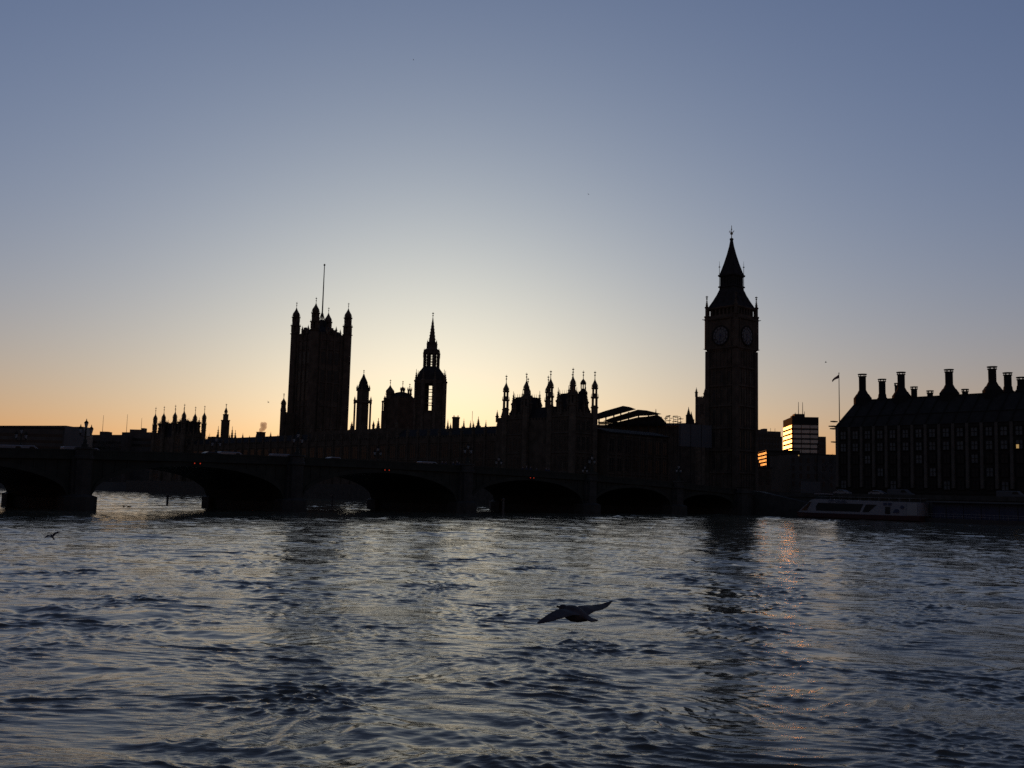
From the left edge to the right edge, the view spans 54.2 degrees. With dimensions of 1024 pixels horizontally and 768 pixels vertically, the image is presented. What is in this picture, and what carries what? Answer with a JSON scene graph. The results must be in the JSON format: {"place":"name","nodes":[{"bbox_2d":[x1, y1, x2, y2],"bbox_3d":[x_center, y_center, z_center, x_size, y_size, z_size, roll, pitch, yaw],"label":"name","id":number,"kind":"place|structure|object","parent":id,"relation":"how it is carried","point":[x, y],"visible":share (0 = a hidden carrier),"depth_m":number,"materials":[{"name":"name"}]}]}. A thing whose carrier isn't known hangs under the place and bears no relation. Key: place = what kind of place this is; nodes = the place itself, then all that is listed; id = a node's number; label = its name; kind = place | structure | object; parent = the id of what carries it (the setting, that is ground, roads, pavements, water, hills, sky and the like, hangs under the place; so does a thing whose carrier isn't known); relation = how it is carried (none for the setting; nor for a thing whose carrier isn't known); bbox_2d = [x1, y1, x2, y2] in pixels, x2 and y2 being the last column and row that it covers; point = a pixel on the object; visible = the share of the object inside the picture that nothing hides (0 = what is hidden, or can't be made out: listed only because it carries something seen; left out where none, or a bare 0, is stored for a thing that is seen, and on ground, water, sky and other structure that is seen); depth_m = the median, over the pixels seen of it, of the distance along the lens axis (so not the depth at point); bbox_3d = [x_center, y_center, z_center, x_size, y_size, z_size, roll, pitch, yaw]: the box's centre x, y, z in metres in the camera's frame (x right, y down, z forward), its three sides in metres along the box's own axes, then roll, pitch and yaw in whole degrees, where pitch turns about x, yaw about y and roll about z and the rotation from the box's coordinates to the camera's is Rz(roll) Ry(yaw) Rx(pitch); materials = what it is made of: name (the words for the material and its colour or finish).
{"place":"outdoors","nodes":[
{"label":"outdoors","id":0,"kind":"place"},
{"bbox_2d":[0,482,1013,501],"bbox_3d":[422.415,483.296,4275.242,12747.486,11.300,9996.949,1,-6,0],"label":"ground","id":1,"kind":"structure","parent":0,"point":[111,486],"depth_m":593.42,"materials":[{"name":"black"}]},
{"bbox_2d":[0,426,71,448],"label":"long flat building","id":2,"kind":"structure","parent":1,"relation":"on","point":[46,437],"depth_m":799.14,"materials":[{"name":"concrete"}]},
{"bbox_2d":[64,427,92,446],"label":"pale hipped building","id":3,"kind":"structure","parent":1,"relation":"on","point":[73,437],"depth_m":759.44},
{"bbox_2d":[92,415,132,481],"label":"roof block","id":4,"kind":"structure","parent":1,"relation":"on","point":[126,440],"depth_m":859.12,"materials":[{"name":"concrete"}]},
{"bbox_2d":[122,414,151,480],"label":"mast topped block","id":5,"kind":"structure","parent":1,"relation":"on","point":[141,440],"depth_m":878.52,"materials":[{"name":"concrete"}]},
{"bbox_2d":[149,405,206,480],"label":"turreted river pavilion","id":6,"kind":"structure","parent":1,"relation":"on","point":[174,435],"depth_m":578.27,"materials":[{"name":"stone"}]},
{"bbox_2d":[208,404,235,438],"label":"tiered stone turret","id":7,"kind":"object","parent":1,"relation":"on","point":[225,422],"visible":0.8,"depth_m":574.41,"materials":[{"name":"stone"}]},
{"bbox_2d":[279,398,294,435],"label":"stair turret","id":8,"kind":"object","parent":1,"relation":"on","point":[287,419],"visible":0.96,"depth_m":522.57,"materials":[{"name":"stone"}]},
{"bbox_2d":[287,264,352,434],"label":"square stone tower","id":9,"kind":"structure","parent":1,"relation":"on","point":[319,374],"depth_m":529.10,"materials":[{"name":"stone"}]},
{"bbox_2d":[319,370,324,400],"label":"window","id":10,"kind":"structure","parent":9,"relation":"in","point":[322,376],"depth_m":524.61,"materials":[{"name":"black glass"}]},
{"bbox_2d":[326,370,331,400],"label":"window","id":11,"kind":"structure","parent":9,"relation":"in","point":[329,372],"depth_m":527.37,"materials":[{"name":"black glass"}]},
{"bbox_2d":[333,371,337,401],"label":"window","id":12,"kind":"structure","parent":9,"relation":"in","point":[335,372],"depth_m":530.02,"materials":[{"name":"black glass"}]},
{"bbox_2d":[184,411,496,484],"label":"palace river range","id":13,"kind":"structure","parent":1,"relation":"on","point":[447,444],"depth_m":442.04,"materials":[{"name":"stone"}]},
{"bbox_2d":[361,446,366,458],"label":"window","id":14,"kind":"structure","parent":13,"relation":"in","point":[363,448],"depth_m":448.28,"materials":[{"name":"black glass"}]},
{"bbox_2d":[389,445,395,458],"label":"window","id":15,"kind":"structure","parent":13,"relation":"in","point":[392,448],"depth_m":433.64,"materials":[{"name":"black glass"}]},
{"bbox_2d":[399,445,405,457],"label":"window","id":16,"kind":"structure","parent":13,"relation":"in","point":[402,447],"depth_m":428.80,"materials":[{"name":"black glass"}]},
{"bbox_2d":[409,445,415,457],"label":"window","id":17,"kind":"structure","parent":13,"relation":"in","point":[412,452],"depth_m":423.70,"materials":[{"name":"black glass"}]},
{"bbox_2d":[420,445,425,457],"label":"window","id":18,"kind":"structure","parent":13,"relation":"in","point":[422,447],"depth_m":418.82,"materials":[{"name":"black glass"}]},
{"bbox_2d":[430,444,436,457],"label":"window","id":19,"kind":"structure","parent":13,"relation":"in","point":[433,450],"depth_m":413.89,"materials":[{"name":"black glass"}]},
{"bbox_2d":[441,444,447,457],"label":"window","id":20,"kind":"structure","parent":13,"relation":"in","point":[444,447],"depth_m":408.97,"materials":[{"name":"black glass"}]},
{"bbox_2d":[452,444,458,457],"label":"window","id":21,"kind":"structure","parent":13,"relation":"in","point":[455,448],"depth_m":404.10,"materials":[{"name":"black glass"}]},
{"bbox_2d":[475,443,482,456],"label":"window","id":22,"kind":"structure","parent":13,"relation":"in","point":[479,446],"depth_m":394.26,"materials":[{"name":"black glass"}]},
{"bbox_2d":[487,443,494,456],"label":"window","id":23,"kind":"structure","parent":13,"relation":"in","point":[491,446],"depth_m":389.38,"materials":[{"name":"black glass"}]},
{"bbox_2d":[353,370,371,429],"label":"stepped ventilation tower","id":24,"kind":"structure","parent":1,"relation":"on","point":[363,401],"depth_m":478.38,"materials":[{"name":"stone"}]},
{"bbox_2d":[381,379,413,428],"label":"turreted inner block","id":25,"kind":"structure","parent":1,"relation":"on","point":[399,406],"depth_m":498.25,"materials":[{"name":"stone"}]},
{"bbox_2d":[0,447,797,514],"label":"arched bridge","id":26,"kind":"structure","parent":1,"relation":"on","point":[66,479],"depth_m":197.58,"materials":[{"name":"stone"}]},
{"bbox_2d":[0,445,23,447],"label":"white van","id":27,"kind":"object","parent":26,"relation":"on","point":[10,446],"visible":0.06,"depth_m":154.44,"materials":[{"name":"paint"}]},
{"bbox_2d":[15,427,27,444],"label":"bridge lamp","id":28,"kind":"object","parent":26,"relation":"on","point":[21,432],"visible":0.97,"depth_m":180.43,"materials":[{"name":"black metal"}]},
{"bbox_2d":[78,419,92,446],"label":"bridge lamp","id":29,"kind":"object","parent":26,"relation":"on","point":[80,428],"visible":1,"depth_m":156.08,"materials":[{"name":"black metal"}]},
{"bbox_2d":[211,435,221,451],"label":"bridge lamp","id":30,"kind":"object","parent":26,"relation":"on","point":[216,440],"visible":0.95,"depth_m":205.41,"materials":[{"name":"black metal"}]},
{"bbox_2d":[292,430,303,454],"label":"bridge lamp","id":31,"kind":"object","parent":26,"relation":"on","point":[297,452],"visible":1,"depth_m":181.11,"materials":[{"name":"black metal"}]},
{"bbox_2d":[463,443,472,463],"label":"bridge lamp","id":32,"kind":"object","parent":26,"relation":"on","point":[467,461],"visible":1,"depth_m":207.68,"materials":[{"name":"black metal"}]},
{"bbox_2d":[413,313,447,429],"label":"spired octagonal tower","id":33,"kind":"structure","parent":1,"relation":"on","point":[426,377],"depth_m":473.18,"materials":[{"name":"stone"}]},
{"bbox_2d":[495,369,598,473],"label":"turreted river pavilion","id":34,"kind":"structure","parent":1,"relation":"on","point":[534,434],"depth_m":364.18,"materials":[{"name":"stone"}]},
{"bbox_2d":[126,480,1023,516],"bbox_3d":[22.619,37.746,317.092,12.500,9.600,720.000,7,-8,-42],"label":"embankment wall","id":35,"kind":"structure","parent":1,"relation":"on","point":[777,504],"depth_m":270.59,"materials":[{"name":"stone"}]},
{"bbox_2d":[597,407,693,481],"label":"palace north range","id":36,"kind":"structure","parent":1,"relation":"on","point":[633,454],"depth_m":371.42,"materials":[{"name":"stone"}]},
{"bbox_2d":[609,457,613,471],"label":"window","id":37,"kind":"structure","parent":36,"relation":"in","point":[611,460],"depth_m":362.32,"materials":[{"name":"black glass"}]},
{"bbox_2d":[609,438,613,451],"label":"window","id":38,"kind":"structure","parent":36,"relation":"in","point":[611,440],"depth_m":363.12,"materials":[{"name":"black glass"}]},
{"bbox_2d":[617,458,621,471],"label":"window","id":39,"kind":"structure","parent":36,"relation":"in","point":[619,460],"depth_m":365.17,"materials":[{"name":"black glass"}]},
{"bbox_2d":[617,439,621,452],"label":"window","id":40,"kind":"structure","parent":36,"relation":"in","point":[619,441],"depth_m":365.97,"materials":[{"name":"black glass"}]},
{"bbox_2d":[625,458,629,471],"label":"window","id":41,"kind":"structure","parent":36,"relation":"in","point":[627,461],"depth_m":368.12,"materials":[{"name":"black glass"}]},
{"bbox_2d":[625,439,629,452],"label":"window","id":42,"kind":"structure","parent":36,"relation":"in","point":[627,442],"depth_m":368.79,"materials":[{"name":"black glass"}]},
{"bbox_2d":[633,440,637,453],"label":"window","id":43,"kind":"structure","parent":36,"relation":"in","point":[635,442],"depth_m":371.91,"materials":[{"name":"black glass"}]},
{"bbox_2d":[640,459,644,472],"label":"window","id":44,"kind":"structure","parent":36,"relation":"in","point":[642,462],"depth_m":373.82,"materials":[{"name":"black glass"}]},
{"bbox_2d":[648,441,652,454],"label":"window","id":45,"kind":"structure","parent":36,"relation":"in","point":[650,444],"depth_m":377.49,"materials":[{"name":"black glass"}]},
{"bbox_2d":[655,460,659,473],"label":"window","id":46,"kind":"structure","parent":36,"relation":"in","point":[657,463],"depth_m":379.53,"materials":[{"name":"black glass"}]},
{"bbox_2d":[598,406,697,483],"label":"slatted hall roof","id":47,"kind":"structure","parent":1,"relation":"on","point":[658,424],"depth_m":428.17,"materials":[{"name":"metal"}]},
{"bbox_2d":[679,423,711,483],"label":"scaffold hoarding","id":48,"kind":"object","parent":1,"relation":"on","point":[692,435],"visible":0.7,"depth_m":353.95,"materials":[{"name":"black metal"}]},
{"bbox_2d":[695,387,704,484],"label":"church tower","id":49,"kind":"structure","parent":1,"relation":"on","point":[700,420],"depth_m":638.16,"materials":[{"name":"stone"}]},
{"bbox_2d":[702,225,760,490],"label":"clock tower","id":50,"kind":"structure","parent":1,"relation":"on","point":[731,319],"depth_m":362.26,"materials":[{"name":"stone"}]},
{"bbox_2d":[758,467,772,491],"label":"bridge foot block","id":51,"kind":"structure","parent":1,"relation":"on","point":[764,478],"depth_m":405.47,"materials":[{"name":"stone"}]},
{"bbox_2d":[758,428,781,451],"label":"plain office block","id":52,"kind":"structure","parent":1,"relation":"on","point":[770,440],"depth_m":561.96,"materials":[{"name":"concrete"}]},
{"bbox_2d":[758,450,799,466],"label":"glazed block","id":53,"kind":"structure","parent":1,"relation":"on","point":[763,458],"depth_m":449.73,"materials":[{"name":"orange glass"}]},
{"bbox_2d":[783,402,818,453],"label":"tall office block","id":54,"kind":"structure","parent":1,"relation":"on","point":[801,432],"depth_m":700.49,"materials":[{"name":"concrete"}]},
{"bbox_2d":[793,445,816,447],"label":"window","id":55,"kind":"structure","parent":54,"relation":"in","point":[794,446],"depth_m":699.08,"materials":[{"name":"grey glass"}]},
{"bbox_2d":[793,425,817,427],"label":"window","id":56,"kind":"structure","parent":54,"relation":"in","point":[794,426],"depth_m":700.45,"materials":[{"name":"grey glass"}]},
{"bbox_2d":[793,430,817,432],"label":"window","id":57,"kind":"structure","parent":54,"relation":"in","point":[794,431],"depth_m":700.10,"materials":[{"name":"grey glass"}]},
{"bbox_2d":[793,435,817,437],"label":"window","id":58,"kind":"structure","parent":54,"relation":"in","point":[794,436],"depth_m":699.76,"materials":[{"name":"grey glass"}]},
{"bbox_2d":[793,440,817,442],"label":"window","id":59,"kind":"structure","parent":54,"relation":"in","point":[794,441],"depth_m":699.34,"materials":[{"name":"grey glass"}]},
{"bbox_2d":[769,453,835,492],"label":"street block","id":60,"kind":"structure","parent":1,"relation":"on","point":[791,472],"depth_m":421.06,"materials":[{"name":"concrete"}]},
{"bbox_2d":[819,437,825,453],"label":"narrow office block","id":61,"kind":"structure","parent":1,"relation":"on","point":[822,445],"depth_m":759.64,"materials":[{"name":"concrete"}]},
{"bbox_2d":[829,366,1023,495],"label":"many chimneyed building","id":62,"kind":"structure","parent":1,"relation":"on","point":[949,439],"depth_m":274.34,"materials":[{"name":"black brick"}]},
{"bbox_2d":[915,454,922,463],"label":"window","id":63,"kind":"structure","parent":62,"relation":"in","point":[919,458],"depth_m":274.77,"materials":[{"name":"black glass"}]},
{"bbox_2d":[916,467,922,476],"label":"window","id":64,"kind":"structure","parent":62,"relation":"in","point":[919,470],"depth_m":274.37,"materials":[{"name":"black glass"}]},
{"bbox_2d":[916,480,922,489],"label":"window","id":65,"kind":"structure","parent":62,"relation":"in","point":[919,483],"depth_m":273.96,"materials":[{"name":"black glass"}]},
{"bbox_2d":[928,428,935,437],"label":"window","id":66,"kind":"structure","parent":62,"relation":"in","point":[931,431],"depth_m":272.86,"materials":[{"name":"black glass"}]},
{"bbox_2d":[929,441,935,450],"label":"window","id":67,"kind":"structure","parent":62,"relation":"in","point":[932,444],"depth_m":272.36,"materials":[{"name":"black glass"}]},
{"bbox_2d":[929,454,935,463],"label":"window","id":68,"kind":"structure","parent":62,"relation":"in","point":[932,457],"depth_m":271.96,"materials":[{"name":"black glass"}]},
{"bbox_2d":[929,467,936,476],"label":"window","id":69,"kind":"structure","parent":62,"relation":"in","point":[932,470],"depth_m":271.63,"materials":[{"name":"black glass"}]},
{"bbox_2d":[929,480,936,489],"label":"window","id":70,"kind":"structure","parent":62,"relation":"in","point":[933,484],"depth_m":271.20,"materials":[{"name":"black glass"}]},
{"bbox_2d":[942,441,949,449],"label":"window","id":71,"kind":"structure","parent":62,"relation":"in","point":[945,444],"depth_m":269.65,"materials":[{"name":"black glass"}]},
{"bbox_2d":[943,467,949,476],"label":"window","id":72,"kind":"structure","parent":62,"relation":"in","point":[946,470],"depth_m":268.80,"materials":[{"name":"black glass"}]},
{"bbox_2d":[943,481,950,489],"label":"window","id":73,"kind":"structure","parent":62,"relation":"in","point":[946,484],"depth_m":268.47,"materials":[{"name":"black glass"}]},
{"bbox_2d":[956,427,963,436],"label":"window","id":74,"kind":"structure","parent":62,"relation":"in","point":[959,430],"depth_m":267.16,"materials":[{"name":"black glass"}]},
{"bbox_2d":[956,441,963,449],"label":"window","id":75,"kind":"structure","parent":62,"relation":"in","point":[959,444],"depth_m":266.90,"materials":[{"name":"black glass"}]},
{"bbox_2d":[957,467,964,476],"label":"window","id":76,"kind":"structure","parent":62,"relation":"in","point":[960,470],"depth_m":265.99,"materials":[{"name":"black glass"}]},
{"bbox_2d":[957,481,964,489],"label":"window","id":77,"kind":"structure","parent":62,"relation":"in","point":[960,484],"depth_m":265.73,"materials":[{"name":"black glass"}]},
{"bbox_2d":[970,427,977,436],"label":"window","id":78,"kind":"structure","parent":62,"relation":"in","point":[973,430],"depth_m":264.50,"materials":[{"name":"black glass"}]},
{"bbox_2d":[971,440,977,449],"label":"window","id":79,"kind":"structure","parent":62,"relation":"in","point":[974,443],"depth_m":263.95,"materials":[{"name":"black glass"}]},
{"bbox_2d":[971,454,978,462],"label":"window","id":80,"kind":"structure","parent":62,"relation":"in","point":[974,457],"depth_m":263.60,"materials":[{"name":"black glass"}]},
{"bbox_2d":[971,467,978,476],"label":"window","id":81,"kind":"structure","parent":62,"relation":"in","point":[974,470],"depth_m":263.28,"materials":[{"name":"black glass"}]},
{"bbox_2d":[985,426,992,435],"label":"window","id":82,"kind":"structure","parent":62,"relation":"in","point":[988,430],"depth_m":261.55,"materials":[{"name":"black glass"}]},
{"bbox_2d":[985,440,992,449],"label":"window","id":83,"kind":"structure","parent":62,"relation":"in","point":[988,443],"depth_m":261.26,"materials":[{"name":"black glass"}]},
{"bbox_2d":[986,467,993,476],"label":"window","id":84,"kind":"structure","parent":62,"relation":"in","point":[989,470],"depth_m":260.40,"materials":[{"name":"black glass"}]},
{"bbox_2d":[986,481,993,490],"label":"window","id":85,"kind":"structure","parent":62,"relation":"in","point":[989,484],"depth_m":260.11,"materials":[{"name":"black glass"}]},
{"bbox_2d":[1000,426,1007,435],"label":"window","id":86,"kind":"structure","parent":62,"relation":"in","point":[1003,429],"depth_m":258.75,"materials":[{"name":"black glass"}]},
{"bbox_2d":[1000,439,1007,449],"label":"window","id":87,"kind":"structure","parent":62,"relation":"in","point":[1003,443],"depth_m":258.50,"materials":[{"name":"black glass"}]},
{"bbox_2d":[1000,453,1008,462],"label":"window","id":88,"kind":"structure","parent":62,"relation":"in","point":[1003,456],"depth_m":258.06,"materials":[{"name":"black glass"}]},
{"bbox_2d":[1001,467,1008,476],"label":"window","id":89,"kind":"structure","parent":62,"relation":"in","point":[1004,470],"depth_m":257.62,"materials":[{"name":"black glass"}]},
{"bbox_2d":[1001,481,1008,490],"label":"window","id":90,"kind":"structure","parent":62,"relation":"in","point":[1004,484],"depth_m":257.33,"materials":[{"name":"black glass"}]},
{"bbox_2d":[1015,425,1022,434],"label":"window","id":91,"kind":"structure","parent":62,"relation":"in","point":[1018,429],"depth_m":255.99,"materials":[{"name":"black glass"}]},
{"bbox_2d":[1015,439,1022,448],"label":"window","id":92,"kind":"structure","parent":62,"relation":"in","point":[1018,442],"depth_m":255.74,"materials":[{"name":"glass"}]},
{"bbox_2d":[1016,453,1023,462],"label":"window","id":93,"kind":"structure","parent":62,"relation":"in","point":[1019,456],"depth_m":255.18,"materials":[{"name":"black glass"}]},
{"bbox_2d":[1016,467,1023,476],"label":"window","id":94,"kind":"structure","parent":62,"relation":"in","point":[1019,470],"depth_m":254.93,"materials":[{"name":"black glass"}]},
{"bbox_2d":[1016,481,1023,490],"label":"window","id":95,"kind":"structure","parent":62,"relation":"in","point":[1020,484],"depth_m":254.43,"materials":[{"name":"black glass"}]},
{"bbox_2d":[0,487,1023,767],"bbox_3d":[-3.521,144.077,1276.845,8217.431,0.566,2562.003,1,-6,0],"label":"river water","id":96,"kind":"structure","parent":0,"point":[156,631],"depth_m":29.14,"materials":[{"name":"blue liquid"}]},
{"bbox_2d":[797,493,931,521],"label":"tour boat","id":97,"kind":"object","parent":96,"relation":"on","point":[824,505],"visible":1,"depth_m":239.10,"materials":[{"name":"white paint"}]},
{"bbox_2d":[925,501,1023,524],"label":"floating pier","id":98,"kind":"structure","parent":96,"relation":"on","point":[991,513],"depth_m":223.06,"materials":[{"name":"black paint"}]},
{"bbox_2d":[0,0,1023,454],"label":"sky","id":99,"kind":"structure","parent":0,"point":[177,177],"materials":[{"name":"blue"}]},
{"bbox_2d":[537,601,612,623],"bbox_3d":[0.804,2.828,12.355,1.122,0.235,0.479,3,-7,-17],"label":"gull","id":100,"kind":"object","parent":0,"point":[573,613],"visible":1,"depth_m":12.29,"materials":[{"name":"black"}]},
{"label":"embankment road","id":101,"kind":"structure","parent":0,"visible":0},
{"bbox_2d":[887,489,914,494],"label":"grey minibus","id":102,"kind":"object","parent":101,"relation":"on","point":[899,491],"visible":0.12,"depth_m":251.28,"materials":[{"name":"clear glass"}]},
{"bbox_2d":[996,491,1023,496],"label":"grey minibus","id":103,"kind":"object","parent":101,"relation":"on","point":[1011,493],"visible":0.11,"depth_m":231.50,"materials":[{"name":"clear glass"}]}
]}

